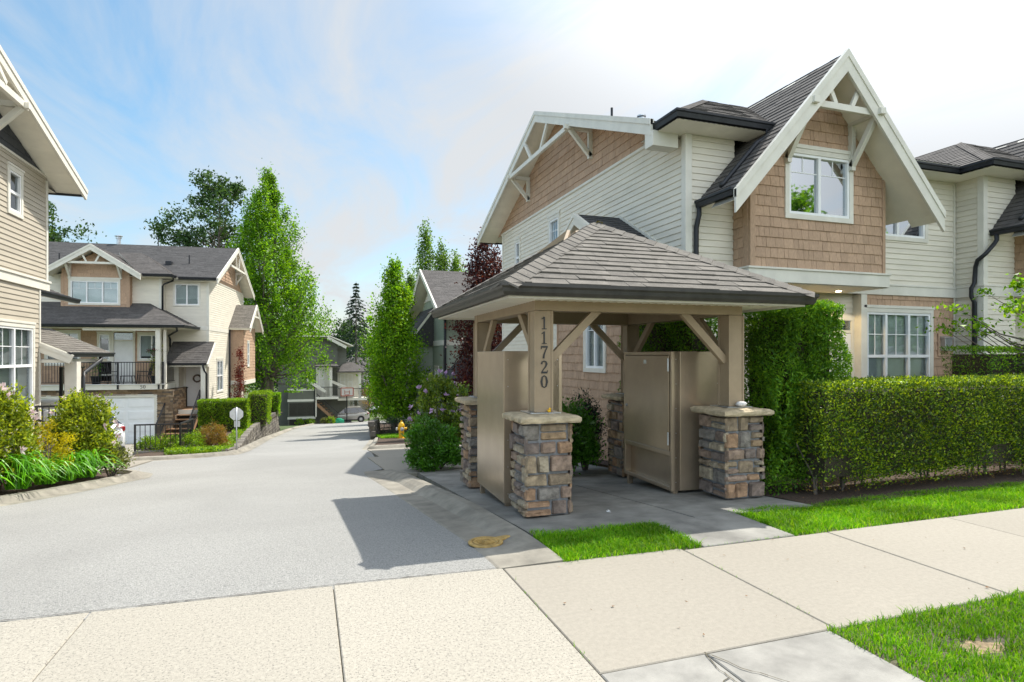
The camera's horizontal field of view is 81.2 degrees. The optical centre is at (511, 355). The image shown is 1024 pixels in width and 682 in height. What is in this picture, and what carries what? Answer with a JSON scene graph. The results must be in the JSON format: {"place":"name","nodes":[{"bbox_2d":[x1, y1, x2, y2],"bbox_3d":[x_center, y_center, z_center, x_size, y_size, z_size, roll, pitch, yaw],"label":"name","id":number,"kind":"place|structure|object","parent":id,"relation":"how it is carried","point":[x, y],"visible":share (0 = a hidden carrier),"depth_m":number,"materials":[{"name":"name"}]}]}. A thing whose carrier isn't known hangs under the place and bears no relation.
{"place":"outdoors","nodes":[
{"label":"outdoors","id":0,"kind":"place"},
{"bbox_2d":[0,473,116,495],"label":"planting bed","id":1,"kind":"object","parent":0,"point":[3,491],"visible":0.2,"depth_m":9.92,"materials":[{"name":"brown soil"}]},
{"bbox_2d":[0,454,40,487],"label":"daylily clump","id":2,"kind":"object","parent":1,"relation":"on","point":[6,471],"visible":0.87,"depth_m":8.66,"materials":[{"name":"green plant"}]},
{"bbox_2d":[0,380,47,489],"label":"magnolia shrub","id":3,"kind":"object","parent":1,"relation":"on","point":[23,436],"visible":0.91,"depth_m":9.09,"materials":[{"name":"green plant"}]},
{"bbox_2d":[0,448,77,489],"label":"daylily clump","id":4,"kind":"object","parent":1,"relation":"on","point":[31,470],"visible":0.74,"depth_m":9.02,"materials":[{"name":"green plant"}]},
{"bbox_2d":[29,416,78,484],"bbox_3d":[-7.752,1.610,10.015,0.893,1.207,0.958,0,0,1],"label":"golden shrub","id":5,"kind":"object","parent":1,"relation":"on","point":[62,450],"visible":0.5,"depth_m":10.01,"materials":[{"name":"yellow plant"}]},
{"bbox_2d":[33,455,81,484],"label":"daylily clump","id":6,"kind":"object","parent":1,"relation":"on","point":[38,481],"visible":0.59,"depth_m":9.62,"materials":[{"name":"green plant"}]},
{"bbox_2d":[44,451,101,481],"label":"daylily clump","id":7,"kind":"object","parent":1,"relation":"on","point":[68,476],"visible":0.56,"depth_m":10.07,"materials":[{"name":"green plant"}]},
{"bbox_2d":[36,386,124,467],"bbox_3d":[-7.952,1.439,10.991,1.365,1.743,1.350,0,0,-19],"label":"magnolia shrub","id":8,"kind":"object","parent":1,"relation":"on","point":[72,413],"visible":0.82,"depth_m":10.89,"materials":[{"name":"green plant"}]},
{"bbox_2d":[67,448,126,477],"bbox_3d":[-7.527,1.900,10.573,1.313,0.507,1.195,0,0,-19],"label":"daylily clump","id":9,"kind":"object","parent":1,"relation":"on","point":[88,473],"visible":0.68,"depth_m":10.51,"materials":[{"name":"green plant"}]},
{"bbox_2d":[95,437,139,476],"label":"euonymus shrub","id":10,"kind":"object","parent":1,"relation":"on","point":[124,461],"visible":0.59,"depth_m":11.20,"materials":[{"name":"green plant"}]},
{"bbox_2d":[97,444,152,472],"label":"concrete driveway","id":11,"kind":"structure","parent":0,"point":[131,463],"depth_m":15.87,"materials":[{"name":"grey concrete"}]},
{"bbox_2d":[33,405,104,453],"bbox_3d":[-10.627,1.790,14.371,1.036,1.272,1.370,0,0,-19],"label":"metal railing","id":12,"kind":"object","parent":11,"relation":"on","point":[42,407],"visible":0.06,"depth_m":13.73,"materials":[{"name":"black metal"}]},
{"bbox_2d":[41,406,124,456],"bbox_3d":[-13.250,2.321,17.959,4.535,1.577,2.020,0,0,41],"label":"parked car","id":13,"kind":"object","parent":11,"relation":"on","point":[121,429],"visible":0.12,"depth_m":17.01,"materials":[{"name":"white paint"}]},
{"bbox_2d":[133,412,281,456],"bbox_3d":[-17.604,3.471,28.692,11.300,1.379,28.300,0,0,-19],"label":"planting bed","id":14,"kind":"object","parent":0,"point":[158,453],"visible":0.16,"depth_m":18.41,"materials":[{"name":"green plant"}]},
{"bbox_2d":[131,435,163,450],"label":"box shrub","id":15,"kind":"object","parent":14,"relation":"on","point":[142,444],"visible":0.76,"depth_m":19.10,"materials":[{"name":"green plant"}]},
{"bbox_2d":[133,418,194,454],"bbox_3d":[-11.479,2.813,19.784,1.400,1.262,1.675,0,0,-15],"label":"fence","id":16,"kind":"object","parent":14,"relation":"on","point":[190,424],"depth_m":19.14,"materials":[{"name":"metal"}]},
{"bbox_2d":[154,433,185,451],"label":"box shrub","id":17,"kind":"object","parent":14,"relation":"on","point":[164,441],"visible":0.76,"depth_m":19.14,"materials":[{"name":"green plant"}]},
{"bbox_2d":[183,429,207,446],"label":"box shrub","id":18,"kind":"object","parent":14,"relation":"on","point":[189,438],"visible":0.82,"depth_m":19.78,"materials":[{"name":"green plant"}]},
{"bbox_2d":[164,445,233,454],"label":"ground cover","id":19,"kind":"object","parent":14,"relation":"on","point":[189,450],"visible":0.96,"depth_m":17.70,"materials":[{"name":"green plant"}]},
{"bbox_2d":[194,419,232,445],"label":"spirea shrub","id":20,"kind":"object","parent":14,"relation":"on","point":[213,437],"visible":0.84,"depth_m":20.55,"materials":[{"name":"brown plant"}]},
{"bbox_2d":[197,397,250,431],"bbox_3d":[-13.036,2.764,27.075,2.201,1.678,1.298,0,0,-19],"label":"box hedge","id":21,"kind":"object","parent":14,"relation":"on","point":[217,410],"visible":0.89,"depth_m":26.63,"materials":[{"name":"green plant"}]},
{"bbox_2d":[230,407,242,449],"bbox_3d":[-8.569,2.371,18.583,0.380,1.520,0.058,0,0,-27],"label":"stop sign","id":22,"kind":"object","parent":14,"relation":"on","point":[236,413],"visible":0.9,"depth_m":18.58,"materials":[{"name":"metal"}]},
{"bbox_2d":[219,422,254,444],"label":"ground cover","id":23,"kind":"object","parent":14,"relation":"on","point":[233,433],"visible":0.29,"depth_m":23.69,"materials":[{"name":"green plant"}]},
{"bbox_2d":[227,346,247,397],"bbox_3d":[-14.507,1.632,31.678,1.187,4.304,1.289,0,0,-19],"label":"plum tree","id":24,"kind":"object","parent":14,"relation":"on","point":[240,376],"visible":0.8,"depth_m":31.57,"materials":[{"name":"red plant"}]},
{"bbox_2d":[247,389,272,426],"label":"box hedge","id":25,"kind":"object","parent":14,"relation":"on","point":[260,402],"visible":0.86,"depth_m":30.79,"materials":[{"name":"green plant"}]},
{"bbox_2d":[271,392,281,415],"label":"box hedge","id":26,"kind":"object","parent":14,"relation":"on","point":[276,402],"visible":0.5,"depth_m":39.67,"materials":[{"name":"green plant"}]},
{"bbox_2d":[0,459,496,621],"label":"asphalt lane","id":27,"kind":"structure","parent":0,"point":[178,536],"depth_m":5.58,"materials":[{"name":"grey asphalt"}]},
{"bbox_2d":[0,469,152,505],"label":"kerb","id":28,"kind":"structure","parent":27,"relation":"on","point":[130,475],"depth_m":9.76,"materials":[{"name":"concrete"}]},
{"bbox_2d":[129,420,385,471],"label":"asphalt lane","id":29,"kind":"structure","parent":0,"point":[321,442],"depth_m":18.43,"materials":[{"name":"grey asphalt"}]},
{"bbox_2d":[128,423,314,460],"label":"kerb","id":30,"kind":"structure","parent":29,"relation":"on","point":[251,446],"depth_m":17.47,"materials":[{"name":"concrete"}]},
{"bbox_2d":[341,387,352,422],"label":"basketball hoop","id":31,"kind":"object","parent":29,"relation":"on","point":[346,392],"visible":0.85,"depth_m":65.85,"materials":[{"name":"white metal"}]},
{"bbox_2d":[338,406,369,421],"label":"parked car","id":32,"kind":"object","parent":29,"relation":"on","point":[356,413],"visible":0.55,"depth_m":68.05,"materials":[{"name":"silver metal"}]},
{"bbox_2d":[362,437,405,449],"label":"kerb","id":33,"kind":"structure","parent":29,"relation":"on","point":[370,444],"depth_m":18.60,"materials":[{"name":"concrete"}]},
{"bbox_2d":[376,423,461,444],"bbox_3d":[-6.108,4.519,37.465,5.275,3.422,38.008,0,0,-12],"label":"planting bed","id":34,"kind":"object","parent":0,"point":[385,441],"visible":0.06,"depth_m":22.03,"materials":[{"name":"brown soil"}]},
{"bbox_2d":[356,307,413,426],"bbox_3d":[-6.917,0.074,34.327,4.274,8.725,3.826,0,0,-32],"label":"hornbeam tree","id":35,"kind":"object","parent":34,"relation":"on","point":[373,366],"visible":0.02,"depth_m":33.91,"materials":[{"name":"green plant"}]},
{"bbox_2d":[376,433,405,437],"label":"grass","id":36,"kind":"structure","parent":34,"relation":"on","point":[390,435],"depth_m":24.02,"materials":[{"name":"green plant"}]},
{"bbox_2d":[356,253,430,432],"bbox_3d":[-5.794,-0.540,29.383,3.808,9.014,3.888,0,0,-19],"label":"hornbeam tree","id":37,"kind":"object","parent":34,"relation":"on","point":[391,330],"visible":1,"depth_m":28.60,"materials":[{"name":"green plant"}]},
{"bbox_2d":[379,415,409,433],"bbox_3d":[-5.175,3.149,27.031,1.760,1.050,3.101,0,0,-19],"label":"juniper","id":38,"kind":"object","parent":34,"relation":"on","point":[390,421],"visible":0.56,"depth_m":27.00,"materials":[{"name":"green plant"}]},
{"bbox_2d":[396,420,406,437],"bbox_3d":[-4.351,2.920,23.447,0.370,0.720,0.377,0,0,19],"label":"fire hydrant","id":39,"kind":"object","parent":34,"relation":"on","point":[401,427],"visible":0.94,"depth_m":23.38,"materials":[{"name":"yellow metal"}]},
{"bbox_2d":[440,227,501,409],"bbox_3d":[-1.121,-0.989,24.142,3.681,8.710,3.980,0,0,-19],"label":"plum tree","id":40,"kind":"object","parent":34,"relation":"on","point":[478,265],"visible":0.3,"depth_m":23.52,"materials":[{"name":"purple plant"}]},
{"bbox_2d":[367,445,592,476],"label":"concrete driveway","id":41,"kind":"structure","parent":0,"point":[388,458],"depth_m":13.59,"materials":[{"name":"grey concrete"}]},
{"bbox_2d":[0,0,1023,354],"label":"sky","id":42,"kind":"structure","parent":0,"point":[373,118],"materials":[{"name":"blue"}]},
{"bbox_2d":[35,504,1023,681],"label":"pavement bed","id":43,"kind":"object","parent":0,"point":[989,639],"depth_m":3.39,"materials":[{"name":"soil"}]},
{"bbox_2d":[0,568,604,681],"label":"driveway apron","id":44,"kind":"object","parent":43,"relation":"on","point":[494,625],"visible":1,"depth_m":3.36,"materials":[{"name":"concrete"}]},
{"bbox_2d":[0,568,491,620],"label":"pavement seam","id":45,"kind":"object","parent":44,"relation":"on","point":[246,593],"visible":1,"depth_m":4.00,"materials":[{"name":"grey concrete"}]},
{"bbox_2d":[601,631,923,681],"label":"concrete panel","id":46,"kind":"object","parent":43,"relation":"on","point":[827,656],"visible":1,"depth_m":3.08,"materials":[{"name":"grey concrete"}]},
{"bbox_2d":[704,652,788,681],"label":"pavement crack","id":47,"kind":"object","parent":46,"relation":"on","point":[736,665],"visible":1,"depth_m":3.03,"materials":[{"name":"grey concrete"}]},
{"bbox_2d":[958,640,1004,653],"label":"bare soil","id":48,"kind":"structure","parent":43,"relation":"on","point":[983,645],"depth_m":3.30,"materials":[{"name":"beige soil"}]},
{"bbox_2d":[244,381,916,503],"bbox_3d":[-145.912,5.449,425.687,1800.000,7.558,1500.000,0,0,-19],"label":"ground","id":49,"kind":"structure","parent":0,"point":[283,427],"depth_m":63.91,"materials":[{"name":"green plant"}]},
{"bbox_2d":[0,45,114,456],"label":"townhouse","id":50,"kind":"structure","parent":49,"relation":"on","point":[37,168],"depth_m":13.53,"materials":[{"name":"beige"}]},
{"bbox_2d":[7,161,24,219],"bbox_3d":[-10.949,-3.575,12.960,0.350,1.090,0.760,0,0,-19],"label":"window","id":51,"kind":"structure","parent":50,"relation":"in","point":[15,178],"depth_m":13.20,"materials":[{"name":"paint"}]},
{"bbox_2d":[0,318,35,410],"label":"window","id":52,"kind":"structure","parent":50,"relation":"in","point":[17,338],"depth_m":13.34,"materials":[{"name":"glass"}]},
{"bbox_2d":[48,200,106,242],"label":"cottonwood tree","id":53,"kind":"object","parent":49,"relation":"on","point":[53,236],"visible":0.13,"depth_m":60.84,"materials":[{"name":"green plant"}]},
{"bbox_2d":[41,235,263,443],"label":"townhouse","id":54,"kind":"structure","parent":49,"relation":"on","point":[189,311],"depth_m":28.73,"materials":[{"name":"beige"}]},
{"bbox_2d":[44,330,80,365],"bbox_3d":[-21.122,-0.355,28.173,1.540,1.690,0.350,0,0,-13],"label":"window","id":55,"kind":"structure","parent":54,"relation":"in","point":[76,334],"depth_m":28.10,"materials":[{"name":"glass"}]},
{"bbox_2d":[68,277,120,304],"bbox_3d":[-19.615,-3.010,28.159,2.200,1.300,0.350,0,0,-13],"label":"window","id":56,"kind":"structure","parent":54,"relation":"in","point":[91,290],"depth_m":28.09,"materials":[{"name":"paint"}]},
{"bbox_2d":[87,357,103,383],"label":"potted plant","id":57,"kind":"object","parent":54,"relation":"on","point":[94,375],"visible":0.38,"depth_m":27.37,"materials":[{"name":"green plant"}]},
{"bbox_2d":[41,397,153,443],"bbox_3d":[-18.902,3.050,27.205,4.820,2.300,0.065,0,0,-13],"label":"garage door","id":58,"kind":"structure","parent":54,"relation":"in","point":[133,410],"depth_m":27.51,"materials":[{"name":"white metal"}]},
{"bbox_2d":[96,331,111,360],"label":"window","id":59,"kind":"structure","parent":54,"relation":"in","point":[104,338],"depth_m":28.46,"materials":[{"name":"paint"}]},
{"bbox_2d":[97,364,116,383],"bbox_3d":[-18.810,0.900,27.766,0.652,0.960,0.557,0,0,17],"label":"patio chair","id":60,"kind":"object","parent":54,"relation":"on","point":[107,374],"visible":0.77,"depth_m":27.78,"materials":[{"name":"black metal"}]},
{"bbox_2d":[114,341,132,383],"bbox_3d":[-18.597,0.340,28.612,0.800,2.040,0.045,0,0,-13],"label":"door","id":61,"kind":"structure","parent":54,"relation":"in","point":[123,350],"depth_m":28.60,"materials":[{"name":"white paint"}]},
{"bbox_2d":[137,332,154,360],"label":"window","id":62,"kind":"structure","parent":54,"relation":"in","point":[145,340],"depth_m":28.87,"materials":[{"name":"glass"}]},
{"bbox_2d":[173,281,200,306],"bbox_3d":[-16.233,-3.055,29.901,1.300,1.250,0.350,0,0,-13],"label":"window","id":63,"kind":"structure","parent":54,"relation":"in","point":[185,294],"depth_m":29.82,"materials":[{"name":"paint"}]},
{"bbox_2d":[186,367,200,405],"bbox_3d":[-16.196,1.570,30.588,0.920,2.060,0.118,0,0,-13],"label":"door","id":64,"kind":"structure","parent":54,"relation":"in","point":[193,388],"depth_m":30.56,"materials":[{"name":"white paint"}]},
{"bbox_2d":[216,358,223,392],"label":"window","id":65,"kind":"structure","parent":54,"relation":"in","point":[220,361],"depth_m":32.25,"materials":[{"name":"paint"}]},
{"bbox_2d":[143,166,281,288],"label":"cottonwood tree","id":66,"kind":"object","parent":49,"relation":"on","point":[214,199],"visible":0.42,"depth_m":58.97,"materials":[{"name":"green plant"}]},
{"bbox_2d":[214,411,279,451],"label":"retaining wall","id":67,"kind":"structure","parent":49,"relation":"on","point":[254,432],"depth_m":29.12,"materials":[{"name":"grey stone"}]},
{"bbox_2d":[207,164,339,392],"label":"hornbeam tree","id":68,"kind":"object","parent":49,"relation":"on","point":[271,361],"visible":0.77,"depth_m":46.74,"materials":[{"name":"green plant"}]},
{"bbox_2d":[278,335,368,425],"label":"townhouse","id":69,"kind":"structure","parent":49,"relation":"on","point":[323,398],"depth_m":65.92,"materials":[{"name":"green"}]},
{"bbox_2d":[324,314,368,356],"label":"broadleaf tree","id":70,"kind":"object","parent":49,"relation":"on","point":[342,331],"visible":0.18,"depth_m":106.42,"materials":[{"name":"green plant"}]},
{"bbox_2d":[339,312,374,356],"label":"broadleaf tree","id":71,"kind":"object","parent":49,"relation":"on","point":[367,336],"visible":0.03,"depth_m":106.06,"materials":[{"name":"green plant"}]},
{"bbox_2d":[338,283,376,405],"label":"fir tree","id":72,"kind":"object","parent":49,"relation":"on","point":[356,329],"visible":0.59,"depth_m":85.13,"materials":[{"name":"green plant"}]},
{"bbox_2d":[346,357,373,409],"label":"townhouse","id":73,"kind":"structure","parent":49,"relation":"on","point":[360,404],"depth_m":89.65,"materials":[{"name":"beige"}]},
{"bbox_2d":[368,417,380,439],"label":"retaining wall","id":74,"kind":"structure","parent":49,"relation":"on","point":[374,427],"depth_m":24.51,"materials":[{"name":"grey stone"}]},
{"bbox_2d":[405,264,416,308],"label":"poplar tree","id":75,"kind":"object","parent":49,"relation":"on","point":[409,280],"visible":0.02,"depth_m":56.75,"materials":[{"name":"green plant"}]},
{"bbox_2d":[408,216,438,289],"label":"poplar tree","id":76,"kind":"object","parent":49,"relation":"on","point":[423,261],"visible":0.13,"depth_m":54.60,"materials":[{"name":"green plant"}]},
{"bbox_2d":[400,412,461,471],"bbox_3d":[-1.500,1.674,11.462,1.279,1.188,1.310,0,0,-19],"label":"laurel bush","id":77,"kind":"object","parent":49,"relation":"on","point":[425,454],"visible":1,"depth_m":11.13,"materials":[{"name":"green plant"}]},
{"bbox_2d":[405,366,471,446],"bbox_3d":[-1.586,1.328,13.383,1.579,2.206,1.734,0,0,-19],"label":"rhododendron","id":78,"kind":"object","parent":49,"relation":"on","point":[446,390],"visible":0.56,"depth_m":13.11,"materials":[{"name":"green plant"}]},
{"bbox_2d":[433,236,452,270],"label":"poplar tree","id":79,"kind":"object","parent":49,"relation":"on","point":[440,258],"visible":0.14,"depth_m":55.42,"materials":[{"name":"green plant"}]},
{"bbox_2d":[402,269,501,430],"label":"townhouse","id":80,"kind":"structure","parent":49,"relation":"on","point":[433,289],"depth_m":30.35,"materials":[{"name":"grey"}]},
{"bbox_2d":[447,248,467,271],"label":"poplar tree","id":81,"kind":"object","parent":49,"relation":"on","point":[456,267],"visible":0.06,"depth_m":55.55,"materials":[{"name":"green plant"}]},
{"bbox_2d":[364,469,562,569],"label":"kerb","id":82,"kind":"structure","parent":49,"relation":"on","point":[465,520],"depth_m":6.04,"materials":[{"name":"concrete"}]},
{"bbox_2d":[468,535,509,547],"bbox_3d":[-0.183,1.600,5.141,0.389,0.020,0.300,0,0,-9],"label":"valve cover","id":83,"kind":"object","parent":82,"relation":"on","point":[485,542],"visible":1,"depth_m":5.12,"materials":[{"name":"metal"}]},
{"bbox_2d":[562,388,608,474],"bbox_3d":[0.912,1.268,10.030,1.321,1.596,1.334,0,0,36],"label":"laurel bush","id":84,"kind":"object","parent":49,"relation":"on","point":[583,444],"visible":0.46,"depth_m":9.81,"materials":[{"name":"green plant"}]},
{"bbox_2d":[477,48,1023,466],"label":"townhouse","id":85,"kind":"structure","parent":49,"relation":"on","point":[823,182],"depth_m":11.64,"materials":[{"name":"beige wood"}]},
{"bbox_2d":[514,236,520,264],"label":"window","id":86,"kind":"structure","parent":85,"relation":"in","point":[517,240],"depth_m":18.63,"materials":[{"name":"paint"}]},
{"bbox_2d":[547,210,559,243],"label":"window","id":87,"kind":"structure","parent":85,"relation":"in","point":[554,219],"depth_m":15.93,"materials":[{"name":"paint"}]},
{"bbox_2d":[583,325,606,372],"bbox_3d":[1.818,-0.305,12.230,0.350,1.310,1.040,0,0,-19],"label":"window","id":88,"kind":"structure","parent":85,"relation":"in","point":[594,348],"depth_m":12.26,"materials":[{"name":"glass"}]},
{"bbox_2d":[784,144,853,223],"bbox_3d":[5.496,-3.060,10.705,1.600,1.320,0.110,0,0,-19],"label":"window","id":89,"kind":"structure","parent":85,"relation":"in","point":[819,182],"depth_m":10.70,"materials":[{"name":"glass"}]},
{"bbox_2d":[830,334,850,376],"bbox_3d":[6.620,0.550,12.298,0.900,2.000,0.055,0,0,-19],"label":"door","id":90,"kind":"structure","parent":85,"relation":"in","point":[848,336],"depth_m":12.40,"materials":[{"name":"white paint"}]},
{"bbox_2d":[864,305,934,386],"bbox_3d":[8.207,0.045,12.726,2.040,2.190,0.155,0,0,-19],"label":"window","id":91,"kind":"structure","parent":85,"relation":"in","point":[896,347],"depth_m":12.78,"materials":[{"name":"glass"}]},
{"bbox_2d":[886,220,927,242],"bbox_3d":[8.186,-3.065,12.695,1.780,1.270,0.110,0,0,-19],"label":"window","id":92,"kind":"structure","parent":85,"relation":"in","point":[901,231],"depth_m":12.79,"materials":[{"name":"paint"}]},
{"bbox_2d":[417,463,812,547],"bbox_3d":[0.871,1.909,8.285,3.210,0.624,6.690,0,0,-19],"label":"concrete pad","id":93,"kind":"object","parent":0,"point":[699,515],"visible":0.51,"depth_m":6.48,"materials":[{"name":"grey concrete"}]},
{"bbox_2d":[477,351,561,505],"bbox_3d":[0.080,0.942,7.558,0.758,1.983,1.248,0,0,-18],"label":"mailbox cabinet","id":94,"kind":"object","parent":93,"relation":"on","point":[502,381],"visible":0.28,"depth_m":7.06,"materials":[{"name":"beige metal"}]},
{"bbox_2d":[427,221,818,516],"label":"mail pavilion","id":95,"kind":"structure","parent":93,"relation":"on","point":[593,275],"depth_m":6.76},
{"bbox_2d":[624,351,717,493],"bbox_3d":[2.121,0.936,8.109,0.758,1.972,1.248,0,0,-18],"label":"mailbox cabinet","id":96,"kind":"object","parent":93,"relation":"on","point":[664,391],"visible":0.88,"depth_m":7.59,"materials":[{"name":"beige metal"}]},
{"bbox_2d":[529,509,796,561],"bbox_3d":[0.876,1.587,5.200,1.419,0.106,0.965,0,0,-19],"label":"grass","id":97,"kind":"structure","parent":0,"point":[637,539],"depth_m":5.11,"materials":[{"name":"green plant"}]},
{"bbox_2d":[504,508,1023,674],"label":"sidewalk","id":98,"kind":"structure","parent":0,"point":[646,619],"depth_m":4.16,"materials":[{"name":"concrete"}]},
{"bbox_2d":[590,459,1023,505],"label":"planting bed","id":99,"kind":"object","parent":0,"point":[809,496],"visible":0.1,"depth_m":7.60,"materials":[{"name":"brown soil"}]},
{"bbox_2d":[617,317,717,392],"bbox_3d":[2.579,0.573,9.946,1.054,2.659,2.400,0,0,-19],"label":"cedar hedge","id":100,"kind":"object","parent":99,"relation":"on","point":[675,336],"visible":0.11,"depth_m":9.37,"materials":[{"name":"green plant"}]},
{"bbox_2d":[742,299,853,495],"bbox_3d":[3.460,0.514,7.745,1.347,2.500,1.384,0,0,-19],"label":"cedar hedge","id":101,"kind":"object","parent":99,"relation":"on","point":[790,345],"visible":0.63,"depth_m":7.28,"materials":[{"name":"green plant"}]},
{"bbox_2d":[728,480,1023,535],"bbox_3d":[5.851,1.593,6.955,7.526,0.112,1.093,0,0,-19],"label":"grass","id":102,"kind":"structure","parent":99,"relation":"on","point":[1011,496],"depth_m":6.18,"materials":[{"name":"green plant"}]},
{"bbox_2d":[766,373,1023,494],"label":"yew hedge","id":103,"kind":"object","parent":99,"relation":"on","point":[874,426],"visible":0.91,"depth_m":7.28,"materials":[{"name":"green plant"}]},
{"bbox_2d":[791,462,1022,491],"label":"ground cover","id":104,"kind":"object","parent":99,"relation":"on","point":[912,478],"visible":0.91,"depth_m":7.27,"materials":[{"name":"brown plant"}]},
{"bbox_2d":[915,273,1023,367],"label":"maple tree","id":105,"kind":"object","parent":99,"relation":"on","point":[1015,285],"visible":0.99,"depth_m":10.56,"materials":[{"name":"green plant"}]},
{"bbox_2d":[939,344,1023,385],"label":"box hedge","id":106,"kind":"object","parent":99,"relation":"on","point":[972,363],"visible":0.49,"depth_m":10.42,"materials":[{"name":"green plant"}]},
{"bbox_2d":[824,585,1023,681],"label":"grass","id":107,"kind":"structure","parent":0,"point":[976,662],"depth_m":3.37,"materials":[{"name":"green plant"}]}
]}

